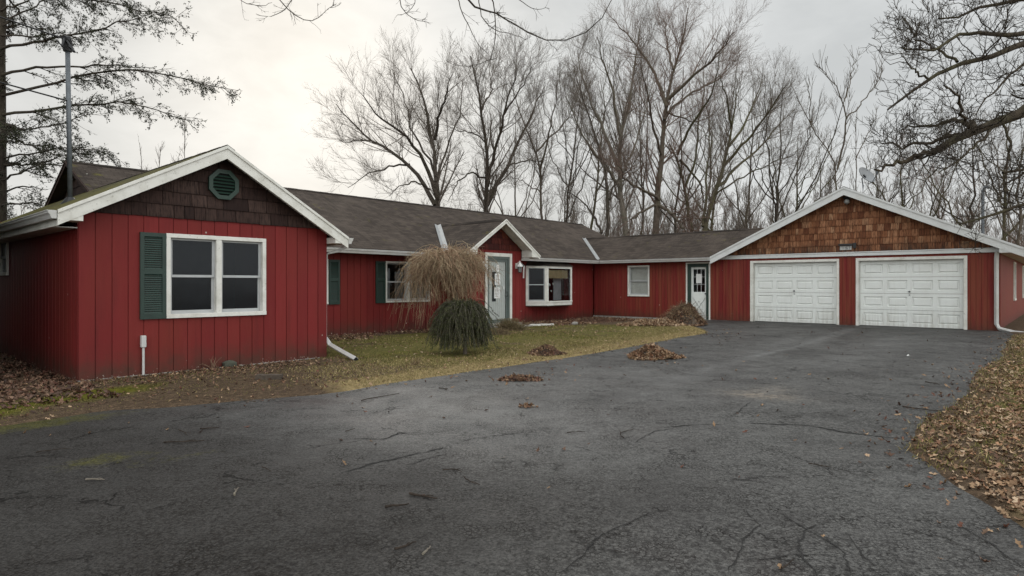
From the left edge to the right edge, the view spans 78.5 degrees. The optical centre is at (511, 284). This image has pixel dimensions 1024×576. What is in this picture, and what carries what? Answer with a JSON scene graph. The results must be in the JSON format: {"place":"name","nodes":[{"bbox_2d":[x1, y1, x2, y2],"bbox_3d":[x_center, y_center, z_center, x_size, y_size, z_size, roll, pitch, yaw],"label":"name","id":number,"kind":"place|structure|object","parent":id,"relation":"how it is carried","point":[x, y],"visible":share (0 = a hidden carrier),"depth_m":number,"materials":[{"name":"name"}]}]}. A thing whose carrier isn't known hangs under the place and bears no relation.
{"place":"outdoors","nodes":[
{"label":"outdoors","id":0,"kind":"place"},
{"bbox_2d":[0,320,1023,575],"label":"driveway","id":1,"kind":"structure","parent":0,"point":[732,496],"depth_m":4.59,"materials":[{"name":"grey asphalt"}]},
{"bbox_2d":[85,478,104,479],"bbox_3d":[-2.969,1.389,4.471,0.142,0.017,0.027,0,0,0],"label":"fallen stick","id":2,"kind":"object","parent":1,"relation":"on","point":[94,479],"visible":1,"depth_m":4.47,"materials":[{"name":"beige wood"}]},
{"bbox_2d":[163,440,203,442],"bbox_3d":[-2.903,1.388,5.548,0.336,0.018,0.041,0,0,-13],"label":"fallen stick","id":3,"kind":"object","parent":1,"relation":"on","point":[180,441],"visible":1,"depth_m":5.53,"materials":[{"name":"wood"}]},
{"bbox_2d":[361,393,398,400],"bbox_3d":[-1.622,1.384,7.718,0.037,0.012,0.598,0,0,38],"label":"fallen stick","id":4,"kind":"object","parent":1,"relation":"on","point":[377,397],"visible":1,"depth_m":7.67,"materials":[{"name":"grey wood"}]},
{"bbox_2d":[385,503,408,507],"bbox_3d":[-0.723,1.390,3.945,0.153,0.016,0.018,0,0,-22],"label":"fallen stick","id":5,"kind":"object","parent":1,"relation":"on","point":[390,505],"visible":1,"depth_m":3.94,"materials":[{"name":"wood"}]},
{"bbox_2d":[394,541,415,549],"bbox_3d":[-0.568,1.389,3.342,0.021,0.015,0.142,0,0,41],"label":"fallen stick","id":6,"kind":"object","parent":1,"relation":"on","point":[400,547],"visible":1,"depth_m":3.33,"materials":[{"name":"wood"}]},
{"bbox_2d":[409,492,437,498],"bbox_3d":[-0.578,1.390,4.130,0.217,0.018,0.036,0,0,24],"label":"fallen stick","id":7,"kind":"object","parent":1,"relation":"on","point":[419,495],"visible":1,"depth_m":4.12,"materials":[{"name":"wood"}]},
{"bbox_2d":[497,372,543,381],"bbox_3d":[0.113,1.351,9.211,0.698,0.129,0.381,0,0,0],"label":"leaf pile","id":8,"kind":"object","parent":1,"relation":"on","point":[513,377],"visible":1,"depth_m":9.12,"materials":[{"name":"brown plant"}]},
{"bbox_2d":[23,324,1023,575],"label":"leaf litter","id":9,"kind":"object","parent":1,"relation":"on","point":[959,524],"visible":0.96,"depth_m":6.18,"materials":[{"name":"brown plant"}]},
{"bbox_2d":[518,402,537,407],"bbox_3d":[0.188,1.367,7.118,0.222,0.083,0.160,0,0,-15],"label":"leaf pile","id":10,"kind":"object","parent":1,"relation":"on","point":[526,405],"visible":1,"depth_m":7.10,"materials":[{"name":"brown plant"}]},
{"bbox_2d":[627,342,685,359],"bbox_3d":[2.700,1.240,11.853,1.136,0.318,0.948,0,0,0],"label":"leaf pile","id":11,"kind":"object","parent":1,"relation":"on","point":[646,352],"visible":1,"depth_m":11.63,"materials":[{"name":"brown plant"}]},
{"bbox_2d":[661,301,707,325],"bbox_3d":[5.381,0.866,19.553,1.691,0.815,1.462,0,0,0],"label":"brush pile","id":12,"kind":"object","parent":1,"relation":"on","point":[687,314],"visible":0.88,"depth_m":19.30,"materials":[{"name":"brown plant"}]},
{"bbox_2d":[902,406,940,410],"bbox_3d":[4.559,1.377,6.956,0.398,0.026,0.029,0,0,43],"label":"fallen stick","id":13,"kind":"object","parent":1,"relation":"on","point":[920,408],"visible":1,"depth_m":6.97,"materials":[{"name":"wood"}]},
{"bbox_2d":[0,308,1023,527],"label":"ground","id":14,"kind":"structure","parent":0,"point":[186,399],"depth_m":8.38,"materials":[{"name":"brown plant"}]},
{"bbox_2d":[0,352,121,409],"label":"leaf litter","id":15,"kind":"object","parent":14,"relation":"on","point":[18,383],"visible":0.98,"depth_m":8.18,"materials":[{"name":"brown plant"}]},
{"bbox_2d":[0,0,241,221],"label":"hemlock tree","id":16,"kind":"object","parent":14,"relation":"on","point":[9,130],"visible":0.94,"depth_m":20.82,"materials":[{"name":"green plant"}]},
{"bbox_2d":[137,134,147,169],"bbox_3d":[-14.132,-2.177,24.140,1.074,7.161,1.103,0,0,0],"label":"sapling","id":17,"kind":"object","parent":14,"relation":"on","point":[140,154],"visible":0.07,"depth_m":23.99,"materials":[{"name":"grey plant"}]},
{"bbox_2d":[155,143,164,165],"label":"sapling","id":18,"kind":"object","parent":14,"relation":"on","point":[161,148],"visible":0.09,"depth_m":21.96,"materials":[{"name":"grey plant"}]},
{"bbox_2d":[171,113,200,161],"bbox_3d":[-13.998,-3.041,26.874,0.874,8.887,1.064,0,0,40],"label":"sapling","id":19,"kind":"object","parent":14,"relation":"on","point":[182,143],"visible":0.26,"depth_m":26.99,"materials":[{"name":"grey plant"}]},
{"bbox_2d":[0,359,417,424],"bbox_3d":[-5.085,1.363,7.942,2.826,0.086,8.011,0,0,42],"label":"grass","id":20,"kind":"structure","parent":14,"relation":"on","point":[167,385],"depth_m":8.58,"materials":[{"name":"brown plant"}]},
{"bbox_2d":[200,357,217,367],"bbox_3d":[-4.904,1.290,10.214,0.405,0.223,0.286,0,0,35],"label":"dead weed","id":21,"kind":"object","parent":14,"relation":"on","point":[214,363],"visible":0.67,"depth_m":10.22,"materials":[{"name":"brown plant"}]},
{"bbox_2d":[0,355,437,418],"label":"leaf litter","id":22,"kind":"object","parent":14,"relation":"on","point":[214,369],"visible":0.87,"depth_m":9.01,"materials":[{"name":"brown plant"}]},
{"bbox_2d":[221,360,236,367],"bbox_3d":[-4.723,1.357,10.486,0.238,0.184,0.204,0,0,-41],"label":"stone","id":23,"kind":"object","parent":14,"relation":"on","point":[227,363],"visible":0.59,"depth_m":10.43,"materials":[{"name":"grey stone"}]},
{"bbox_2d":[255,374,282,379],"bbox_3d":[-3.481,1.330,8.993,0.360,0.082,0.145,0,0,-6],"label":"wood block","id":24,"kind":"object","parent":14,"relation":"on","point":[267,376],"depth_m":8.94,"materials":[{"name":"wood"}]},
{"bbox_2d":[301,19,489,205],"bbox_3d":[-7.084,-8.111,37.919,12.493,19.038,13.126,0,0,-10],"label":"bare tree","id":25,"kind":"object","parent":14,"relation":"on","point":[433,133],"visible":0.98,"depth_m":37.93,"materials":[{"name":"brown plant"}]},
{"bbox_2d":[403,355,423,364],"bbox_3d":[-1.612,1.272,10.494,0.317,0.166,0.313,0,0,28],"label":"plant stub","id":26,"kind":"object","parent":14,"relation":"on","point":[413,363],"visible":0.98,"depth_m":10.47,"materials":[{"name":"brown plant"}]},
{"bbox_2d":[241,0,611,94],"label":"overhanging tree","id":27,"kind":"object","parent":14,"relation":"on","point":[498,13],"visible":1,"depth_m":5.49,"materials":[{"name":"brown plant"}]},
{"bbox_2d":[390,241,503,325],"bbox_3d":[-1.869,0.100,17.310,3.171,2.725,3.326,0,0,44],"label":"weeping tree","id":28,"kind":"object","parent":14,"relation":"on","point":[454,266],"visible":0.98,"depth_m":16.86,"materials":[{"name":"brown plant"}]},
{"bbox_2d":[425,297,500,353],"bbox_3d":[-0.947,0.839,12.286,1.480,1.215,1.506,0,0,0],"label":"weeping evergreen","id":29,"kind":"object","parent":14,"relation":"on","point":[467,318],"visible":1,"depth_m":12.00,"materials":[{"name":"green plant"}]},
{"bbox_2d":[271,325,707,388],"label":"dry grass","id":30,"kind":"structure","parent":14,"relation":"on","point":[593,345],"depth_m":11.35,"materials":[{"name":"beige plant"}]},
{"bbox_2d":[327,316,651,340],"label":"leaf litter","id":31,"kind":"object","parent":14,"relation":"on","point":[559,322],"visible":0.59,"depth_m":20.64,"materials":[{"name":"brown plant"}]},
{"bbox_2d":[410,19,589,212],"bbox_3d":[-0.766,-7.907,39.995,11.545,18.626,13.323,0,0,0],"label":"bare tree","id":32,"kind":"object","parent":14,"relation":"on","point":[489,197],"visible":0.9,"depth_m":38.94,"materials":[{"name":"brown plant"}]},
{"bbox_2d":[492,328,513,334],"bbox_3d":[-0.321,1.250,16.585,0.801,0.167,0.766,0,0,-25],"label":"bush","id":33,"kind":"object","parent":14,"relation":"on","point":[501,331],"visible":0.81,"depth_m":16.53,"materials":[{"name":"brown plant"}]},
{"bbox_2d":[309,322,696,366],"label":"grass","id":34,"kind":"structure","parent":14,"relation":"on","point":[517,333],"depth_m":14.95,"materials":[{"name":"green plant"}]},
{"bbox_2d":[490,318,532,330],"bbox_3d":[-0.085,1.179,18.498,1.523,0.348,1.343,0,0,0],"label":"bush","id":35,"kind":"object","parent":14,"relation":"on","point":[505,325],"visible":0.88,"depth_m":18.29,"materials":[{"name":"brown plant"}]},
{"bbox_2d":[459,100,563,216],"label":"bare tree","id":36,"kind":"object","parent":14,"relation":"on","point":[531,177],"visible":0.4,"depth_m":55.89,"materials":[{"name":"brown plant"}]},
{"bbox_2d":[0,35,1023,381],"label":"house","id":37,"kind":"structure","parent":14,"relation":"on","point":[220,255],"depth_m":17.00,"materials":[{"name":"red paint"}]},
{"bbox_2d":[0,242,8,275],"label":"window","id":38,"kind":"structure","parent":37,"relation":"in","point":[4,248],"depth_m":12.59,"materials":[{"name":"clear glass"}]},
{"bbox_2d":[0,16,62,38],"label":"service cable","id":39,"kind":"object","parent":37,"relation":"attached to","point":[30,27],"visible":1,"depth_m":10.92,"materials":[{"name":"black metal"}]},
{"bbox_2d":[0,82,66,100],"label":"service cable","id":40,"kind":"object","parent":37,"relation":"attached to","point":[33,91],"visible":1,"depth_m":11.01,"materials":[{"name":"black metal"}]},
{"bbox_2d":[166,233,266,317],"bbox_3d":[-4.912,-0.133,10.453,0.165,1.335,1.630,0,0,42],"label":"window","id":41,"kind":"structure","parent":37,"relation":"in","point":[216,310],"depth_m":10.40,"materials":[{"name":"white glass"}]},
{"bbox_2d":[327,268,328,303],"bbox_3d":[-5.403,-0.070,15.946,0.075,1.190,1.630,0,0,42],"label":"window","id":42,"kind":"structure","parent":37,"relation":"in","point":[327,268],"depth_m":16.52,"materials":[{"name":"white glass"}]},
{"bbox_2d":[386,261,429,302],"bbox_3d":[-3.132,-0.070,18.614,0.225,1.190,1.660,0,0,42],"label":"window","id":43,"kind":"structure","parent":37,"relation":"in","point":[388,300],"depth_m":18.46,"materials":[{"name":"clear glass"}]},
{"bbox_2d":[485,252,532,327],"bbox_3d":[-0.157,0.225,19.898,0.900,2.450,1.500,0,0,42],"label":"front door","id":44,"kind":"structure","parent":37,"relation":"in","point":[503,308],"depth_m":20.20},
{"bbox_2d":[525,261,572,305],"bbox_3d":[1.593,-0.018,23.421,0.592,1.635,2.780,0,0,42],"label":"bay window","id":45,"kind":"structure","parent":37,"relation":"in","point":[556,275],"depth_m":23.03,"materials":[{"name":"white glass"}]},
{"bbox_2d":[627,265,649,296],"bbox_3d":[4.961,-0.130,24.455,0.950,1.200,0.170,0,0,42],"label":"window","id":46,"kind":"structure","parent":37,"relation":"in","point":[641,267],"depth_m":24.52,"materials":[{"name":"white glass"}]},
{"bbox_2d":[686,262,709,319],"bbox_3d":[6.801,0.240,22.831,0.930,2.080,0.164,0,0,42],"label":"side door","id":47,"kind":"structure","parent":37,"relation":"in","point":[702,299],"depth_m":22.83,"materials":[{"name":"white paint"}]},
{"bbox_2d":[750,259,838,324],"bbox_3d":[9.275,0.247,20.654,2.790,2.095,0.194,0,0,42],"label":"garage door","id":48,"kind":"structure","parent":37,"relation":"in","point":[813,298],"depth_m":20.65,"materials":[{"name":"paint"}]},
{"bbox_2d":[856,255,966,329],"bbox_3d":[11.716,0.245,18.486,2.800,2.100,0.194,0,0,42],"label":"garage door","id":49,"kind":"structure","parent":37,"relation":"in","point":[935,285],"depth_m":18.46,"materials":[{"name":"paint"}]},
{"bbox_2d":[1013,262,1016,300],"bbox_3d":[17.081,-0.100,21.300,0.065,1.300,0.900,0,0,42],"label":"window","id":50,"kind":"structure","parent":37,"relation":"in","point":[1014,263],"depth_m":20.97,"materials":[{"name":"white glass"}]},
{"bbox_2d":[1022,265,1023,297],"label":"window","id":51,"kind":"structure","parent":37,"relation":"in","point":[1022,265],"depth_m":24.93,"materials":[{"name":"white glass"}]},
{"bbox_2d":[8,172,1023,245],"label":"wood","id":52,"kind":"object","parent":14,"relation":"on","point":[753,221],"visible":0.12,"depth_m":80.50,"materials":[{"name":"brown plant"}]},
{"bbox_2d":[328,325,716,367],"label":"leaf litter","id":53,"kind":"object","parent":14,"relation":"on","point":[495,348],"visible":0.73,"depth_m":13.86,"materials":[{"name":"brown plant"}]},
{"bbox_2d":[530,323,553,325],"bbox_3d":[0.963,1.331,20.574,0.850,0.072,0.125,0,0,-20],"label":"white board","id":54,"kind":"object","parent":14,"relation":"on","point":[541,325],"visible":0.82,"depth_m":20.50,"materials":[{"name":"white wood"}]},
{"bbox_2d":[489,47,599,219],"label":"bare tree","id":55,"kind":"object","parent":14,"relation":"on","point":[540,173],"visible":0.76,"depth_m":44.37,"materials":[{"name":"brown plant"}]},
{"bbox_2d":[527,344,566,355],"bbox_3d":[0.667,1.251,12.179,0.814,0.238,0.618,0,0,0],"label":"leaf pile","id":56,"kind":"object","parent":14,"relation":"on","point":[546,350],"visible":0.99,"depth_m":12.06,"materials":[{"name":"brown plant"}]},
{"bbox_2d":[524,34,643,221],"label":"bare tree","id":57,"kind":"object","parent":14,"relation":"on","point":[566,206],"visible":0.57,"depth_m":53.55,"materials":[{"name":"brown plant"}]},
{"bbox_2d":[537,50,655,236],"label":"bare tree","id":58,"kind":"object","parent":14,"relation":"on","point":[608,198],"visible":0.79,"depth_m":44.92,"materials":[{"name":"brown plant"}]},
{"bbox_2d":[557,68,636,228],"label":"bare tree","id":59,"kind":"object","parent":14,"relation":"on","point":[596,193],"visible":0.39,"depth_m":57.61,"materials":[{"name":"brown plant"}]},
{"bbox_2d":[572,316,630,322],"bbox_3d":[3.111,1.274,22.565,2.102,0.167,2.020,0,0,0],"label":"groundcover bed","id":60,"kind":"object","parent":14,"relation":"on","point":[593,319],"visible":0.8,"depth_m":22.36,"materials":[{"name":"brown plant"}]},
{"bbox_2d":[539,0,670,235],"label":"bare tree","id":61,"kind":"object","parent":14,"relation":"on","point":[619,130],"visible":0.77,"depth_m":46.50,"materials":[{"name":"brown plant"}]},
{"bbox_2d":[600,3,681,234],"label":"bare tree","id":62,"kind":"object","parent":14,"relation":"on","point":[640,134],"visible":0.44,"depth_m":59.09,"materials":[{"name":"brown plant"}]},
{"bbox_2d":[616,317,685,325],"bbox_3d":[4.238,1.120,19.099,2.266,0.286,1.204,0,0,-14],"label":"leaf pile","id":63,"kind":"object","parent":14,"relation":"on","point":[661,321],"visible":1,"depth_m":18.81,"materials":[{"name":"brown plant"}]},
{"bbox_2d":[585,56,762,232],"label":"bare tree","id":64,"kind":"object","parent":14,"relation":"on","point":[695,169],"visible":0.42,"depth_m":58.08,"materials":[{"name":"brown plant"}]},
{"bbox_2d":[612,39,743,230],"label":"bare tree","id":65,"kind":"object","parent":14,"relation":"on","point":[711,220],"visible":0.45,"depth_m":61.82,"materials":[{"name":"brown plant"}]},
{"bbox_2d":[587,0,770,235],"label":"bare tree","id":66,"kind":"object","parent":14,"relation":"on","point":[658,176],"visible":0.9,"depth_m":45.05,"materials":[{"name":"brown plant"}]},
{"bbox_2d":[646,36,762,231],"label":"bare tree","id":67,"kind":"object","parent":14,"relation":"on","point":[686,180],"visible":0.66,"depth_m":47.91,"materials":[{"name":"brown plant"}]},
{"bbox_2d":[679,36,820,230],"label":"bare tree","id":68,"kind":"object","parent":14,"relation":"on","point":[728,173],"visible":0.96,"depth_m":43.82,"materials":[{"name":"brown plant"}]},
{"bbox_2d":[687,65,814,228],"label":"bare tree","id":69,"kind":"object","parent":14,"relation":"on","point":[748,205],"visible":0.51,"depth_m":51.74,"materials":[{"name":"brown plant"}]},
{"bbox_2d":[709,55,856,222],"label":"bare tree","id":70,"kind":"object","parent":14,"relation":"on","point":[776,204],"visible":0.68,"depth_m":48.83,"materials":[{"name":"brown plant"}]},
{"bbox_2d":[570,220,1023,246],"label":"undergrowth","id":71,"kind":"object","parent":14,"relation":"on","point":[1021,242],"visible":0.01,"depth_m":47.08,"materials":[{"name":"brown plant"}]},
{"bbox_2d":[752,123,850,217],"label":"bare tree","id":72,"kind":"object","parent":14,"relation":"on","point":[796,183],"visible":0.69,"depth_m":54.68,"materials":[{"name":"brown plant"}]},
{"bbox_2d":[811,150,852,198],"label":"bare tree","id":73,"kind":"object","parent":14,"relation":"on","point":[830,188],"visible":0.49,"depth_m":59.62,"materials":[{"name":"grey plant"}]},
{"bbox_2d":[789,45,888,189],"bbox_3d":[18.946,-6.637,36.770,7.723,16.079,3.971,0,0,-41],"label":"bare tree","id":74,"kind":"object","parent":14,"relation":"on","point":[841,97],"visible":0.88,"depth_m":36.09,"materials":[{"name":"brown plant"}]},
{"bbox_2d":[849,104,882,190],"bbox_3d":[22.479,-5.207,39.710,1.471,13.222,3.910,0,0,43],"label":"bare tree","id":75,"kind":"object","parent":14,"relation":"on","point":[860,149],"visible":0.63,"depth_m":39.06,"materials":[{"name":"brown plant"}]},
{"bbox_2d":[855,145,924,209],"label":"bare tree","id":76,"kind":"object","parent":14,"relation":"on","point":[896,185],"visible":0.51,"depth_m":53.01,"materials":[{"name":"brown plant"}]},
{"bbox_2d":[859,117,979,216],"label":"bare tree","id":77,"kind":"object","parent":14,"relation":"on","point":[901,187],"visible":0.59,"depth_m":49.31,"materials":[{"name":"brown plant"}]},
{"bbox_2d":[851,0,1023,259],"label":"oak tree","id":78,"kind":"object","parent":14,"relation":"on","point":[972,126],"visible":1,"depth_m":11.75,"materials":[{"name":"brown plant"}]},
{"bbox_2d":[916,157,958,219],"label":"bare tree","id":79,"kind":"object","parent":14,"relation":"on","point":[939,179],"visible":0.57,"depth_m":51.65,"materials":[{"name":"brown plant"}]},
{"bbox_2d":[889,108,1023,231],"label":"bare tree","id":80,"kind":"object","parent":14,"relation":"on","point":[974,197],"visible":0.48,"depth_m":45.98,"materials":[{"name":"brown plant"}]},
{"bbox_2d":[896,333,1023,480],"bbox_3d":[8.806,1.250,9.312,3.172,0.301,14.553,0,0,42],"label":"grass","id":81,"kind":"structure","parent":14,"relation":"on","point":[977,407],"depth_m":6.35,"materials":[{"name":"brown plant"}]},
{"bbox_2d":[905,334,1023,519],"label":"leaf litter","id":82,"kind":"object","parent":14,"relation":"on","point":[1013,483],"visible":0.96,"depth_m":5.68,"materials":[{"name":"brown plant"}]},
{"bbox_2d":[905,98,1023,240],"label":"bare tree","id":83,"kind":"object","parent":14,"relation":"on","point":[1004,234],"visible":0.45,"depth_m":44.15,"materials":[{"name":"brown plant"}]},
{"bbox_2d":[969,89,1023,245],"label":"bare tree","id":84,"kind":"object","parent":14,"relation":"on","point":[1018,235],"visible":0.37,"depth_m":41.89,"materials":[{"name":"brown plant"}]},
{"bbox_2d":[6,0,1023,240],"label":"sky","id":85,"kind":"structure","parent":0,"point":[271,61],"materials":[{"name":"white"}]}
]}

